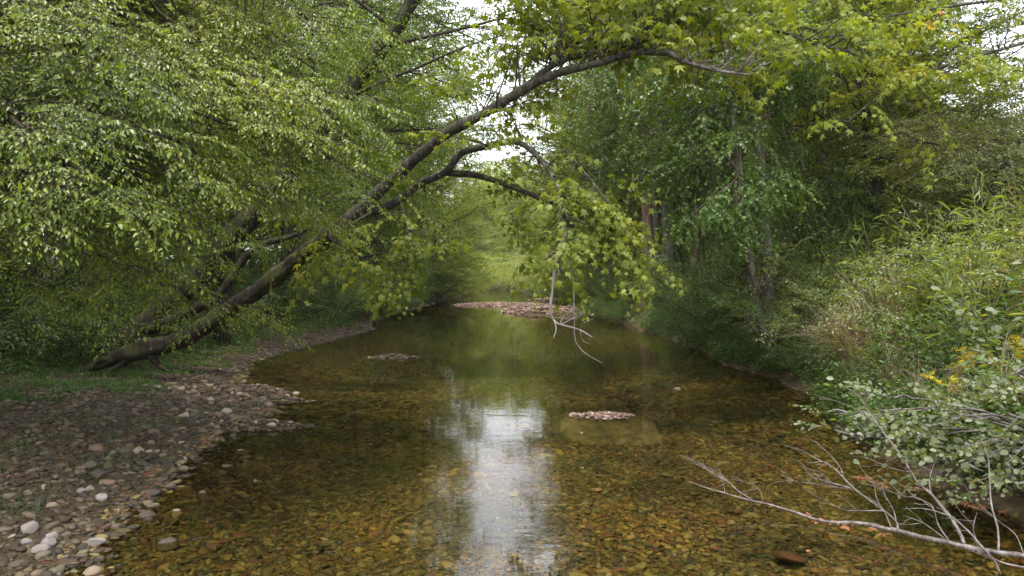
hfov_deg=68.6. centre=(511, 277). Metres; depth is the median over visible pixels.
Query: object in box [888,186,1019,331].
cane plant
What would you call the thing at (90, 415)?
leaf litter
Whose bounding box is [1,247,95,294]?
shrub
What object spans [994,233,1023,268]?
cane plant
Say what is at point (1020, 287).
plant
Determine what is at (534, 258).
shrub
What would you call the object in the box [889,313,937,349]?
leafy weed
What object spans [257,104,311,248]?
forest tree
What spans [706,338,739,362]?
leafy weed
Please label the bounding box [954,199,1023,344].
cane plant
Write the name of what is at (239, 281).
shrub
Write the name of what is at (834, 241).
cane plant
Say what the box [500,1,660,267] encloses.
forest tree
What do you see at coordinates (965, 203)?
cane plant
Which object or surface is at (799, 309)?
cane plant
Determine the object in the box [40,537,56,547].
cobble
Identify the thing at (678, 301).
shrub
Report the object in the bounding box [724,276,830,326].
bank bush
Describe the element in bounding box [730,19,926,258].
forest tree
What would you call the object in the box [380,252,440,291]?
shrub
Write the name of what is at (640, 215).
forest tree
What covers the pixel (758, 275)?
cane plant
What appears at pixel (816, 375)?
leafy weed
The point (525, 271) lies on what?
shrub
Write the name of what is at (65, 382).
grass
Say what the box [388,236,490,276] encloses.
shrub
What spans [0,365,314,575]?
gravel
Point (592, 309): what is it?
shrub
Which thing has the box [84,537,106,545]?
flat stone
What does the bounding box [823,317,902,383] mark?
leafy weed
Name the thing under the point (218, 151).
forest tree
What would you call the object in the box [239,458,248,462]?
river stone
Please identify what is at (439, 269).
shrub
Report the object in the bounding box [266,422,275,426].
river stone
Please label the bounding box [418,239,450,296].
shrub
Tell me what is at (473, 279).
shrub
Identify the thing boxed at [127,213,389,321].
shrub
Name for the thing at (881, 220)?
cane plant
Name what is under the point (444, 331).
water
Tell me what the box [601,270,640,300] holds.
shrub
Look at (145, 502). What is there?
river stone
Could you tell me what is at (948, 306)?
leafy weed
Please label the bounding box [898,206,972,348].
cane plant
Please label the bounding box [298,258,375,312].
shrub
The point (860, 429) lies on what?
leafy weed
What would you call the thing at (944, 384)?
ground cover
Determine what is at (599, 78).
creekside tree
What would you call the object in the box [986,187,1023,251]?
cane plant
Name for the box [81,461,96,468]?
river stone
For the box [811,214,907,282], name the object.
cane plant
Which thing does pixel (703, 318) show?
shrub
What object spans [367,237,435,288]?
shrub
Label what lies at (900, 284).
dry cane
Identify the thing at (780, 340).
dry grass clump
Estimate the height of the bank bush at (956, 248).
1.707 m
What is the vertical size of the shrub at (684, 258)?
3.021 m
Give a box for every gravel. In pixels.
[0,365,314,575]
[219,320,417,375]
[396,296,595,314]
[568,411,635,419]
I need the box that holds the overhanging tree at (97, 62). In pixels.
[0,0,459,359]
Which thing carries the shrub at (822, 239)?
on the ground at (482, 370)
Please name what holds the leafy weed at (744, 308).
on the ground at (482, 370)
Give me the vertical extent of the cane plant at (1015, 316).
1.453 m
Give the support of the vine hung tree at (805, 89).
on the ground at (482, 370)
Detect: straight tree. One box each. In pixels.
[528,18,651,300]
[539,7,713,308]
[553,3,717,308]
[555,3,727,312]
[602,29,726,290]
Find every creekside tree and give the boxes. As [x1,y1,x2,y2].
[212,0,592,345]
[495,0,754,290]
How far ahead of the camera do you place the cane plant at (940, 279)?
9.12 m
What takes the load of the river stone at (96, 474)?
on the gravel at (130, 441)
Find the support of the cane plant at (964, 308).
on the ground at (482, 370)
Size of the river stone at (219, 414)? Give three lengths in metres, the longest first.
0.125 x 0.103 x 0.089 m
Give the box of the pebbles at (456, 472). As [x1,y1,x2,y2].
[30,426,1023,575]
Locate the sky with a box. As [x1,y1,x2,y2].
[29,0,1023,263]
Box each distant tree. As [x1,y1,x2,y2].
[247,163,306,266]
[300,74,439,267]
[364,93,464,278]
[368,2,511,299]
[406,110,491,296]
[427,167,469,255]
[447,156,503,253]
[458,184,498,262]
[464,170,525,263]
[471,178,520,264]
[472,152,541,268]
[472,206,504,261]
[487,182,543,265]
[506,117,624,301]
[508,162,554,254]
[527,182,553,247]
[532,63,605,244]
[537,169,555,256]
[539,89,639,273]
[572,70,719,257]
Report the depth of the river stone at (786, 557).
5.21 m
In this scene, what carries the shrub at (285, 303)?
on the ground at (482, 370)
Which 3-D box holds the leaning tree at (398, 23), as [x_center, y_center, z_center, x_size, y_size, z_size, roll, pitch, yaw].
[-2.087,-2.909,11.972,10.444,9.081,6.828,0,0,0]
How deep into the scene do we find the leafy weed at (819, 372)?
10.71 m
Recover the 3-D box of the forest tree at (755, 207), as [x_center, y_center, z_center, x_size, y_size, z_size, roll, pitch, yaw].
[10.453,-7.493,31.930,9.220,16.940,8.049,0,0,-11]
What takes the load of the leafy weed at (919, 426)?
on the ground at (482, 370)
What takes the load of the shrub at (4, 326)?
on the ground at (482, 370)
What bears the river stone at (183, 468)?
on the ground at (482, 370)
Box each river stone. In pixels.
[15,571,26,575]
[23,567,32,571]
[31,569,42,575]
[45,502,58,508]
[77,521,88,525]
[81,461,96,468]
[82,566,100,575]
[85,485,94,491]
[88,444,103,451]
[91,470,106,478]
[99,479,115,484]
[118,446,131,452]
[132,446,144,453]
[138,510,156,519]
[143,488,159,496]
[143,500,153,506]
[148,429,159,433]
[155,537,178,551]
[169,517,179,524]
[171,509,182,517]
[178,412,188,416]
[179,465,188,470]
[197,490,208,500]
[198,427,207,432]
[204,496,213,501]
[206,479,216,484]
[214,412,221,417]
[218,470,226,473]
[219,464,236,472]
[221,408,232,413]
[226,388,235,392]
[231,415,241,420]
[235,449,246,455]
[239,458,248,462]
[248,426,254,431]
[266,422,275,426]
[773,551,804,563]
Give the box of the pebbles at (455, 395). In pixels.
[216,356,833,448]
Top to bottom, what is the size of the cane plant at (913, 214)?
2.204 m
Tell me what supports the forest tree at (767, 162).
on the ground at (482, 370)
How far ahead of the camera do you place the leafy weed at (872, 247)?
13.59 m
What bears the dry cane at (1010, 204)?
on the ground at (482, 370)
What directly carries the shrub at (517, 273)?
on the ground at (482, 370)
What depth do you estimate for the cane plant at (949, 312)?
8.22 m
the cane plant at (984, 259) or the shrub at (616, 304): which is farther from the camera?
the shrub at (616, 304)
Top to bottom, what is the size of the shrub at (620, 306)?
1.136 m
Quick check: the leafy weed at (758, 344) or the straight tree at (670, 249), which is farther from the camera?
the straight tree at (670, 249)
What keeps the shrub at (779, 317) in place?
on the ground at (482, 370)
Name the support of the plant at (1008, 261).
on the ground at (482, 370)
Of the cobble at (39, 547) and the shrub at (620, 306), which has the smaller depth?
the cobble at (39, 547)
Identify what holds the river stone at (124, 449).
on the ground at (482, 370)
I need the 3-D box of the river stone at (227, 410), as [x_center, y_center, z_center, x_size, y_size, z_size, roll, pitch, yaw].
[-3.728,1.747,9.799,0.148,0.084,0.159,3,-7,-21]
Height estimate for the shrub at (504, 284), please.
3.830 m
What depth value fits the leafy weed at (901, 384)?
7.65 m
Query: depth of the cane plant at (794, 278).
14.04 m
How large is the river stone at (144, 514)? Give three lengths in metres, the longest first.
0.130 x 0.114 x 0.083 m
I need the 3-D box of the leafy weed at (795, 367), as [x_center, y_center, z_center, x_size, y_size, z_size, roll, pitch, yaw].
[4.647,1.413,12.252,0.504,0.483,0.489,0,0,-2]
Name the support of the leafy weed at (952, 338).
on the ground at (482, 370)
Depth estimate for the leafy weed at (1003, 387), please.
6.29 m
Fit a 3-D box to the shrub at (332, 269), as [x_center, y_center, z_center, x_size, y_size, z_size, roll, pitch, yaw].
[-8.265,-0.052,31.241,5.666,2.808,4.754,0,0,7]
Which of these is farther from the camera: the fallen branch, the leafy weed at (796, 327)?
the leafy weed at (796, 327)
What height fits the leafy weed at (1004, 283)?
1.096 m
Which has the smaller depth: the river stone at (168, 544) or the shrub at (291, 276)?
the river stone at (168, 544)
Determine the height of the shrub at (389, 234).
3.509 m
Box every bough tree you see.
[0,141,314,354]
[710,0,1023,192]
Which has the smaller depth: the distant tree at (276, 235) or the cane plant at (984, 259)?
the cane plant at (984, 259)
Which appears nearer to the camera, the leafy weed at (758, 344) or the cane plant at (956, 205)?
the cane plant at (956, 205)
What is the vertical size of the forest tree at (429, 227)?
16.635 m
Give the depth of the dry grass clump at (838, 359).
10.19 m
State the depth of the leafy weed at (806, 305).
13.54 m
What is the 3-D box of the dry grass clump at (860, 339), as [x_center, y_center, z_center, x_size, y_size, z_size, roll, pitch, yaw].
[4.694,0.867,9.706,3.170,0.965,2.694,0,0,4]
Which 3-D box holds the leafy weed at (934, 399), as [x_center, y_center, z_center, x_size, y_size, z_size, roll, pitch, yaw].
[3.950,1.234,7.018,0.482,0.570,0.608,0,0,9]
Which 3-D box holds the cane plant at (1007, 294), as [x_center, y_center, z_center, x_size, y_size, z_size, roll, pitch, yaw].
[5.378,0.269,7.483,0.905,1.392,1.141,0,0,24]
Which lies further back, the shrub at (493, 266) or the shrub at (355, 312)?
the shrub at (493, 266)
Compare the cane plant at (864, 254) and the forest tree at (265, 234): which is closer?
the cane plant at (864, 254)
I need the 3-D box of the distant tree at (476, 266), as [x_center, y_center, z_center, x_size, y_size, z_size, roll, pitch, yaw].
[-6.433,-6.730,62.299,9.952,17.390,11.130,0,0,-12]
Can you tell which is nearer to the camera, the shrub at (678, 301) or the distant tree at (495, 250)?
the shrub at (678, 301)
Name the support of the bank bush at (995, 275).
on the ground at (482, 370)
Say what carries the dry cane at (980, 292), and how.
on the ground at (482, 370)
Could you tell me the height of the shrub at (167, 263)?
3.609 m
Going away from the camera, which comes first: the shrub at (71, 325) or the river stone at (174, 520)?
the river stone at (174, 520)
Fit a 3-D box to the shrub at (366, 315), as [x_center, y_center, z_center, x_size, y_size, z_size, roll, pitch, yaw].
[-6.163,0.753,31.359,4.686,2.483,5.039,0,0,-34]
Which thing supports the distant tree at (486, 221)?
on the ground at (482, 370)
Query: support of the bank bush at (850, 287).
on the ground at (482, 370)
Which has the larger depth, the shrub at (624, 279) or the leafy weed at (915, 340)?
the shrub at (624, 279)
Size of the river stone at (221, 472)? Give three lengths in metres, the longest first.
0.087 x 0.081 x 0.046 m
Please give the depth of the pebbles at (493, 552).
6.49 m
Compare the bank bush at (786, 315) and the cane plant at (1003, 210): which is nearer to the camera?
the cane plant at (1003, 210)
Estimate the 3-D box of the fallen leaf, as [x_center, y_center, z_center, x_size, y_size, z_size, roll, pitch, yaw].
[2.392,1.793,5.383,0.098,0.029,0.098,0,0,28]
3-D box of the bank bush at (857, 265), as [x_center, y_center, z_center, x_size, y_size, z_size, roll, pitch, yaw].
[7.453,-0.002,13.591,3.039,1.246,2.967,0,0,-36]
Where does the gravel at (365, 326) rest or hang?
on the ground at (482, 370)
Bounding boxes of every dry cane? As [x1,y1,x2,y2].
[829,252,926,342]
[880,257,943,317]
[936,243,1023,347]
[997,181,1020,215]
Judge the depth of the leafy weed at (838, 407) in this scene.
8.90 m
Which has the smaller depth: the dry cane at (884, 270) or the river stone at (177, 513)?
the river stone at (177, 513)
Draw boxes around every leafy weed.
[686,281,744,334]
[701,336,726,360]
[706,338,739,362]
[710,328,737,350]
[711,313,756,339]
[719,286,759,330]
[733,279,758,327]
[741,337,781,371]
[747,327,763,354]
[749,335,765,356]
[758,347,790,378]
[759,295,832,361]
[759,348,781,373]
[763,310,822,362]
[770,328,804,368]
[774,312,815,341]
[775,272,830,338]
[777,319,820,365]
[785,351,803,377]
[793,342,816,376]
[796,354,832,391]
[798,346,841,403]
[798,355,871,420]
[799,322,829,376]
[801,367,833,403]
[804,324,840,376]
[806,383,833,406]
[807,361,857,422]
[810,333,837,372]
[810,354,837,386]
[814,350,874,406]
[816,382,856,420]
[817,373,856,406]
[823,259,897,307]
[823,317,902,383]
[823,344,848,379]
[823,375,876,411]
[826,261,881,304]
[826,366,853,402]
[826,396,873,432]
[832,350,881,399]
[832,401,850,424]
[834,354,892,405]
[839,399,882,436]
[843,407,874,443]
[844,236,887,283]
[846,383,918,439]
[846,391,857,420]
[847,373,899,425]
[848,354,940,432]
[849,359,883,403]
[850,396,898,442]
[855,280,950,370]
[855,382,908,436]
[857,367,933,447]
[860,307,950,393]
[866,383,897,409]
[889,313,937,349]
[889,424,925,460]
[894,407,939,461]
[896,251,1023,381]
[899,316,978,369]
[900,411,936,451]
[902,388,947,439]
[903,377,953,433]
[910,319,994,381]
[912,275,993,350]
[917,295,1013,388]
[919,387,962,436]
[927,261,1023,377]
[928,311,1008,356]
[929,358,1023,441]
[931,321,998,389]
[938,370,1016,462]
[938,399,1021,489]
[949,300,1023,433]
[952,283,1011,340]
[962,426,1002,476]
[979,250,1023,330]
[979,455,1013,481]
[996,356,1020,380]
[1010,465,1023,500]
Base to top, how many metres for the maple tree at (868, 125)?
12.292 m
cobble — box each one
[20,520,38,533]
[20,538,32,545]
[31,543,50,552]
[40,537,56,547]
[45,531,58,538]
[77,487,86,493]
[95,493,107,500]
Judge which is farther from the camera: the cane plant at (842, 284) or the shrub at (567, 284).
the shrub at (567, 284)
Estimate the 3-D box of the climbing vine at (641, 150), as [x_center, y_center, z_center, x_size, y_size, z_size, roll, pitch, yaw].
[4.610,-2.506,15.517,7.842,5.316,6.314,0,0,0]
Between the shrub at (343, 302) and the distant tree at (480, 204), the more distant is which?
the distant tree at (480, 204)
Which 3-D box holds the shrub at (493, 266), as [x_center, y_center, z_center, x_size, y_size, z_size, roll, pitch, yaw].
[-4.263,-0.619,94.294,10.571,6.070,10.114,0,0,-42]
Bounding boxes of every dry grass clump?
[735,269,950,375]
[746,308,799,346]
[762,298,942,366]
[772,291,908,357]
[779,305,936,378]
[781,308,899,361]
[786,335,870,388]
[795,309,927,379]
[797,273,997,351]
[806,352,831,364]
[814,335,937,395]
[818,270,949,325]
[847,350,966,406]
[887,363,1023,425]
[901,328,1023,410]
[936,341,1016,371]
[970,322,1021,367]
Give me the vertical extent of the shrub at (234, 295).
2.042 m
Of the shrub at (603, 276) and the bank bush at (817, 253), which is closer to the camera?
the bank bush at (817, 253)
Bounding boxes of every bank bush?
[715,232,890,321]
[715,287,845,349]
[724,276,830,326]
[750,242,1023,367]
[795,239,879,278]
[833,255,920,291]
[847,186,1022,257]
[858,217,1023,311]
[862,242,1023,285]
[924,218,1023,310]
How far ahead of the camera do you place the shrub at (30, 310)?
14.66 m
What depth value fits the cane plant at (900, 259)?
11.27 m
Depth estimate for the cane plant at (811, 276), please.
13.39 m
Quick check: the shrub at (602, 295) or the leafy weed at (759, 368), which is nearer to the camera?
the leafy weed at (759, 368)
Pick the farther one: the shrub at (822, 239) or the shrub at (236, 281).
the shrub at (236, 281)
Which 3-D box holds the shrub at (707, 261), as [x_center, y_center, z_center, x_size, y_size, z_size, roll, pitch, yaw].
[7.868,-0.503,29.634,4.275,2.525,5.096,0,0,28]
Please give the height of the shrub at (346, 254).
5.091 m
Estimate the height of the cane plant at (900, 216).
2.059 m
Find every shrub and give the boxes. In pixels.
[0,128,265,349]
[0,225,97,329]
[0,227,203,320]
[0,249,158,362]
[0,270,112,336]
[0,273,178,366]
[0,278,119,342]
[0,299,76,361]
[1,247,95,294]
[1,274,50,311]
[4,220,287,354]
[42,254,220,341]
[68,271,207,335]
[101,201,307,309]
[119,239,204,284]
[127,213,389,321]
[127,257,276,329]
[147,221,216,283]
[166,259,255,291]
[203,260,276,302]
[211,243,339,309]
[233,274,327,321]
[256,246,387,303]
[257,253,390,322]
[277,270,367,312]
[278,232,433,281]
[296,227,400,286]
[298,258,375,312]
[302,233,401,321]
[308,272,401,319]
[319,267,421,318]
[351,265,438,311]
[356,291,415,314]
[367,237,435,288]
[370,240,460,300]
[370,257,461,311]
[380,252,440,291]
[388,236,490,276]
[391,236,469,301]
[412,264,438,301]
[416,248,475,298]
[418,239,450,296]
[421,246,515,296]
[426,254,505,302]
[429,249,461,297]
[429,255,467,300]
[431,264,472,295]
[432,248,514,299]
[438,264,499,297]
[441,261,501,286]
[451,252,507,289]
[456,253,501,294]
[469,251,516,288]
[470,265,505,289]
[481,253,508,285]
[491,268,525,289]
[494,254,552,283]
[494,270,514,289]
[496,259,547,294]
[500,262,530,288]
[502,258,533,290]
[505,252,548,285]
[507,240,555,288]
[508,247,549,293]
[508,263,561,295]
[512,251,554,269]
[518,255,536,281]
[519,276,565,299]
[539,233,711,284]
[544,269,578,304]
[551,263,587,296]
[559,255,604,299]
[559,257,614,292]
[559,267,615,304]
[560,248,639,299]
[565,293,588,304]
[574,293,620,317]
[580,300,610,317]
[581,249,642,275]
[581,280,635,313]
[586,296,638,323]
[587,265,622,298]
[589,281,615,304]
[594,265,639,295]
[596,249,686,301]
[596,297,637,321]
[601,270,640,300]
[601,292,638,317]
[609,192,775,327]
[614,270,688,291]
[627,253,702,321]
[636,235,732,275]
[638,228,738,288]
[640,247,772,328]
[641,259,736,333]
[641,272,723,317]
[643,261,749,354]
[652,230,777,313]
[668,238,804,317]
[677,231,716,289]
[678,235,758,280]
[681,282,747,328]
[689,290,744,336]
[702,211,827,298]
[702,231,859,309]
[708,221,914,348]
[738,169,946,268]
[756,321,825,377]
[770,205,910,269]
[774,230,899,301]
[788,343,1023,535]
[807,97,1023,237]
[842,119,1020,248]
[861,180,953,242]
[863,189,1023,276]
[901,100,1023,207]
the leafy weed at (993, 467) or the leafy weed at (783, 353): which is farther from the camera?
the leafy weed at (783, 353)
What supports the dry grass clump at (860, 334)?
on the ground at (482, 370)
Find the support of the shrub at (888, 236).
on the ground at (482, 370)
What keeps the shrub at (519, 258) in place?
on the ground at (482, 370)
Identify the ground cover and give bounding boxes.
[0,287,396,372]
[568,298,1022,514]
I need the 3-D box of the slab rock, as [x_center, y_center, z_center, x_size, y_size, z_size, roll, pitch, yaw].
[1.243,1.963,9.508,1.300,0.400,0.840,0,0,0]
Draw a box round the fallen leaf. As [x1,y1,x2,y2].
[839,525,849,529]
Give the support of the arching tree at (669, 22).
on the ground at (482, 370)
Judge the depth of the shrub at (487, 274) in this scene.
70.25 m
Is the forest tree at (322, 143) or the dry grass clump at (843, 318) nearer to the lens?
the dry grass clump at (843, 318)
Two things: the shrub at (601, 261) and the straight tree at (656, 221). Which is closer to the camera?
the straight tree at (656, 221)
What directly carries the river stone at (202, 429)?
on the ground at (482, 370)
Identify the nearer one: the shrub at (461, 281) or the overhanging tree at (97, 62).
the overhanging tree at (97, 62)
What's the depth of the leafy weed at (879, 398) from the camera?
7.96 m
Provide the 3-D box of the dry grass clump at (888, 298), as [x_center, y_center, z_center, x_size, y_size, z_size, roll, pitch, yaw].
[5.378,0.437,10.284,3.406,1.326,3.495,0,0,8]
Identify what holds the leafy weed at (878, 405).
on the ground at (482, 370)
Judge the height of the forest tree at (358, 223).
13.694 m
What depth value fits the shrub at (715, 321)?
16.83 m
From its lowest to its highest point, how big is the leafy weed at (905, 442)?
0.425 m
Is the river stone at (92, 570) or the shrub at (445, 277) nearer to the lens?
the river stone at (92, 570)
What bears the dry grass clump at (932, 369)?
on the ground at (482, 370)
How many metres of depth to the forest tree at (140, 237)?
22.57 m
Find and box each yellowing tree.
[801,0,1023,237]
[835,87,1023,262]
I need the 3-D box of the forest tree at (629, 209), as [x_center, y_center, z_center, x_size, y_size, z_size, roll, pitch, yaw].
[5.689,-7.644,33.471,8.679,18.265,9.941,0,0,12]
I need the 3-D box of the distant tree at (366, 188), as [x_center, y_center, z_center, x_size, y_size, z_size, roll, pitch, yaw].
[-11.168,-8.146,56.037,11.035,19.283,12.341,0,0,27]
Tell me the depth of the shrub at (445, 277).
53.97 m
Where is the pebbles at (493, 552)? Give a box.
[156,387,1000,575]
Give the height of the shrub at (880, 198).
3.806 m
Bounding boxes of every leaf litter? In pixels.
[0,308,350,392]
[0,334,281,517]
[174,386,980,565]
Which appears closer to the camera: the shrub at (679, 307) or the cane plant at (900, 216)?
the cane plant at (900, 216)
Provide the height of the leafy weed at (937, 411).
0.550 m
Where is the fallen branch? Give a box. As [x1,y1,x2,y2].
[680,383,1023,575]
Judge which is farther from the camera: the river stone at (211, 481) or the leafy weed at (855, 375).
the leafy weed at (855, 375)
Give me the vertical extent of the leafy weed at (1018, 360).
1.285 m
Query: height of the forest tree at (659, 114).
21.893 m
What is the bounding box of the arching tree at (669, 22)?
[81,0,847,373]
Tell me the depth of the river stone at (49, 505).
5.70 m
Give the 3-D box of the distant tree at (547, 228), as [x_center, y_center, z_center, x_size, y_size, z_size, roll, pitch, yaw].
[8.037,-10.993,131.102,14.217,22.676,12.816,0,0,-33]
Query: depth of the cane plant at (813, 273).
14.58 m
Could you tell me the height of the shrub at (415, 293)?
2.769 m
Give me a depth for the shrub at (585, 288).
38.36 m
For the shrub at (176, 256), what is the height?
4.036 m
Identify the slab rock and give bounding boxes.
[558,411,664,444]
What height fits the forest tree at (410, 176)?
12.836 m
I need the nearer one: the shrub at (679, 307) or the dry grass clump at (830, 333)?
the dry grass clump at (830, 333)
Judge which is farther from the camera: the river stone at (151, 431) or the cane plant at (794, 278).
the cane plant at (794, 278)
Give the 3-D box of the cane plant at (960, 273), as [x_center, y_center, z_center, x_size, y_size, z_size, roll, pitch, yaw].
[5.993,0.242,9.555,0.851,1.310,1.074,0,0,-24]
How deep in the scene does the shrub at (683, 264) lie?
27.35 m
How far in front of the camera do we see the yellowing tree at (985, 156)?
12.03 m
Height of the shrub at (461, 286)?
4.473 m
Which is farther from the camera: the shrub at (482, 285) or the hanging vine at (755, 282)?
the shrub at (482, 285)
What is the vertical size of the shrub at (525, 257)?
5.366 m
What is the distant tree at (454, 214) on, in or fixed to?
on the ground at (482, 370)
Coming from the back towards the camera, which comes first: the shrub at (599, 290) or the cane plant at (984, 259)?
the shrub at (599, 290)
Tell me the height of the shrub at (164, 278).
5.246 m
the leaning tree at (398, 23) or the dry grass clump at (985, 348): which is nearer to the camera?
the dry grass clump at (985, 348)
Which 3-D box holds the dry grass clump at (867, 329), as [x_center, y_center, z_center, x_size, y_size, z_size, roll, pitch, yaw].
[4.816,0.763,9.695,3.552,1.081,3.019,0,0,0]
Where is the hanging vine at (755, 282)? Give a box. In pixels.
[677,125,795,336]
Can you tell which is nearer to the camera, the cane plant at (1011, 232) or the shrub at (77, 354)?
the cane plant at (1011, 232)
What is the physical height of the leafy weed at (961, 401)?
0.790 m
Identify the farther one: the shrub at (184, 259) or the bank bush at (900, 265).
the shrub at (184, 259)
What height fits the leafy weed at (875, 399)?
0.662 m
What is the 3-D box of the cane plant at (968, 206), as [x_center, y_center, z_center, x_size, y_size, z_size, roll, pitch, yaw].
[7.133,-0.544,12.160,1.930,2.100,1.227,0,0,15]
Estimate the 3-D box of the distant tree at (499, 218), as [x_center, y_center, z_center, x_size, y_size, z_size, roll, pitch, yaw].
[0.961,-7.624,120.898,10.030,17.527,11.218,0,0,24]
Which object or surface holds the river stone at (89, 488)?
on the gravel at (130, 441)
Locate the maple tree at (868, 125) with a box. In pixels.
[691,0,1023,247]
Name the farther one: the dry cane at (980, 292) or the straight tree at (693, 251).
the straight tree at (693, 251)
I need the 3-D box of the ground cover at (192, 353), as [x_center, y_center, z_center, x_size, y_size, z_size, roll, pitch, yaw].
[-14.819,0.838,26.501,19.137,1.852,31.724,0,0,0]
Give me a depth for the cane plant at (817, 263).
12.29 m
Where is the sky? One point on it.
(490, 154)
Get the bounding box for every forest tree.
[0,0,190,334]
[0,4,194,285]
[4,0,233,329]
[8,0,318,335]
[94,0,287,265]
[178,0,403,316]
[182,10,312,258]
[190,0,417,304]
[197,0,341,269]
[246,0,408,240]
[257,0,453,278]
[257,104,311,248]
[271,0,383,231]
[296,57,446,293]
[299,145,398,261]
[308,14,445,273]
[326,57,444,263]
[497,5,661,276]
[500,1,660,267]
[541,8,712,302]
[581,71,702,247]
[589,156,661,243]
[598,29,731,251]
[603,57,794,263]
[620,69,705,258]
[633,42,800,264]
[641,2,800,278]
[674,0,821,236]
[674,2,923,248]
[694,0,998,247]
[710,0,1011,267]
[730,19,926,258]
[740,0,1023,248]
[757,148,862,243]
[773,0,999,253]
[782,50,927,253]
[847,44,963,196]
[902,0,1006,213]
[977,0,1023,125]
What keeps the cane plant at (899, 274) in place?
on the ground at (482, 370)
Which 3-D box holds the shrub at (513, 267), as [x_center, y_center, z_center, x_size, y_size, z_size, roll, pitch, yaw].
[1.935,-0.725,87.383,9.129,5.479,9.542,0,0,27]
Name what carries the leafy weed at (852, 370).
on the ground at (482, 370)
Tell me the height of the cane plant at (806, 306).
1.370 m
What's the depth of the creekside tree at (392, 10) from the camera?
15.27 m
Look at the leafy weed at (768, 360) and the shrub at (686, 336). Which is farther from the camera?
the shrub at (686, 336)
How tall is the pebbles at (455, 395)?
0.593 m
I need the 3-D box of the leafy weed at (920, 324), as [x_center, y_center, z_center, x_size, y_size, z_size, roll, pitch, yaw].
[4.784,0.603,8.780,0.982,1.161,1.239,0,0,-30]
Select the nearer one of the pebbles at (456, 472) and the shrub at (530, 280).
the pebbles at (456, 472)
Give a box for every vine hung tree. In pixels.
[619,0,847,358]
[655,0,901,359]
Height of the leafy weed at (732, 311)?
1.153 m
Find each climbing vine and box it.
[548,39,914,280]
[670,112,826,267]
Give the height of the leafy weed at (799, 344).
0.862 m
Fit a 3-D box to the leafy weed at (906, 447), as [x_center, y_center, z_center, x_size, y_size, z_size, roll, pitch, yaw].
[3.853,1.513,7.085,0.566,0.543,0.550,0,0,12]
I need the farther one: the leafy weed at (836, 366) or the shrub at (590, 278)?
the shrub at (590, 278)
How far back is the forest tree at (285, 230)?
24.37 m
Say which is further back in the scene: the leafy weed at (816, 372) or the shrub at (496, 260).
the shrub at (496, 260)
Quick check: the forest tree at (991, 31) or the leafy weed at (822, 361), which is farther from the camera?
the forest tree at (991, 31)
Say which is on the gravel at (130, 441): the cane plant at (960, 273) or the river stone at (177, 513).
the river stone at (177, 513)
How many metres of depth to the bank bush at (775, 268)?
13.49 m
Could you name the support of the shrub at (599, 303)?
on the ground at (482, 370)
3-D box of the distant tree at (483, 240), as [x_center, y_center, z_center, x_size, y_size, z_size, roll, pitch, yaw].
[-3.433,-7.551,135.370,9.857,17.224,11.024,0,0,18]
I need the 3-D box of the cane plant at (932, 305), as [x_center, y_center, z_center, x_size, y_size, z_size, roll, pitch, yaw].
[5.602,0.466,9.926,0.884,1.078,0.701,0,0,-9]
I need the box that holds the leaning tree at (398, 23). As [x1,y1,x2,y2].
[97,0,592,366]
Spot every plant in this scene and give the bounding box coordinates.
[733,249,786,333]
[742,251,830,307]
[757,258,836,326]
[777,231,868,286]
[777,277,828,330]
[780,244,860,298]
[784,278,841,331]
[791,252,862,318]
[792,252,833,287]
[792,266,818,315]
[794,245,879,290]
[797,251,854,310]
[798,233,872,262]
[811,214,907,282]
[812,236,891,302]
[812,245,917,330]
[815,259,893,328]
[818,251,881,294]
[826,253,869,302]
[828,237,903,288]
[831,205,924,256]
[837,221,908,305]
[837,235,952,366]
[840,228,966,351]
[844,198,932,249]
[844,213,985,330]
[848,256,944,330]
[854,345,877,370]
[858,238,948,305]
[868,204,917,280]
[880,192,950,256]
[881,233,968,304]
[881,258,940,330]
[884,184,1023,263]
[888,171,1023,328]
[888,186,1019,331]
[892,185,949,251]
[892,208,973,259]
[893,280,964,345]
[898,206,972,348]
[899,190,933,235]
[899,242,1010,326]
[906,206,1023,389]
[907,264,1023,375]
[909,211,1021,272]
[910,253,1010,362]
[913,274,951,330]
[917,239,1023,372]
[920,371,994,436]
[924,169,1010,246]
[931,231,1023,322]
[935,187,991,246]
[937,253,1019,314]
[939,234,1021,274]
[943,150,1023,270]
[946,346,976,413]
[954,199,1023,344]
[961,185,1023,288]
[971,203,1023,270]
[977,335,1023,385]
[982,160,1023,221]
[985,223,1022,330]
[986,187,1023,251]
[994,199,1023,269]
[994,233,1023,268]
[994,271,1023,316]
[997,221,1023,342]
[999,205,1023,264]
[1002,196,1023,232]
[1003,177,1023,207]
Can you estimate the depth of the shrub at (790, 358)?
12.27 m
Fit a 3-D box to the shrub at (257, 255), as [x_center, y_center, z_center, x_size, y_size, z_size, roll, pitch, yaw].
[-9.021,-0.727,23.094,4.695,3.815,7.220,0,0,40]
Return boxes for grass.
[0,298,363,404]
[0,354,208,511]
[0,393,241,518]
[638,306,1023,492]
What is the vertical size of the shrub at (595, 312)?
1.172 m
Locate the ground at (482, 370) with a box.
[0,270,1023,575]
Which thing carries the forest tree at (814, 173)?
on the ground at (482, 370)
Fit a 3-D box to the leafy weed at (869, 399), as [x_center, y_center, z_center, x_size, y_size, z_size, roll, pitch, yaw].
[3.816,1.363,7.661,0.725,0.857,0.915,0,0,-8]

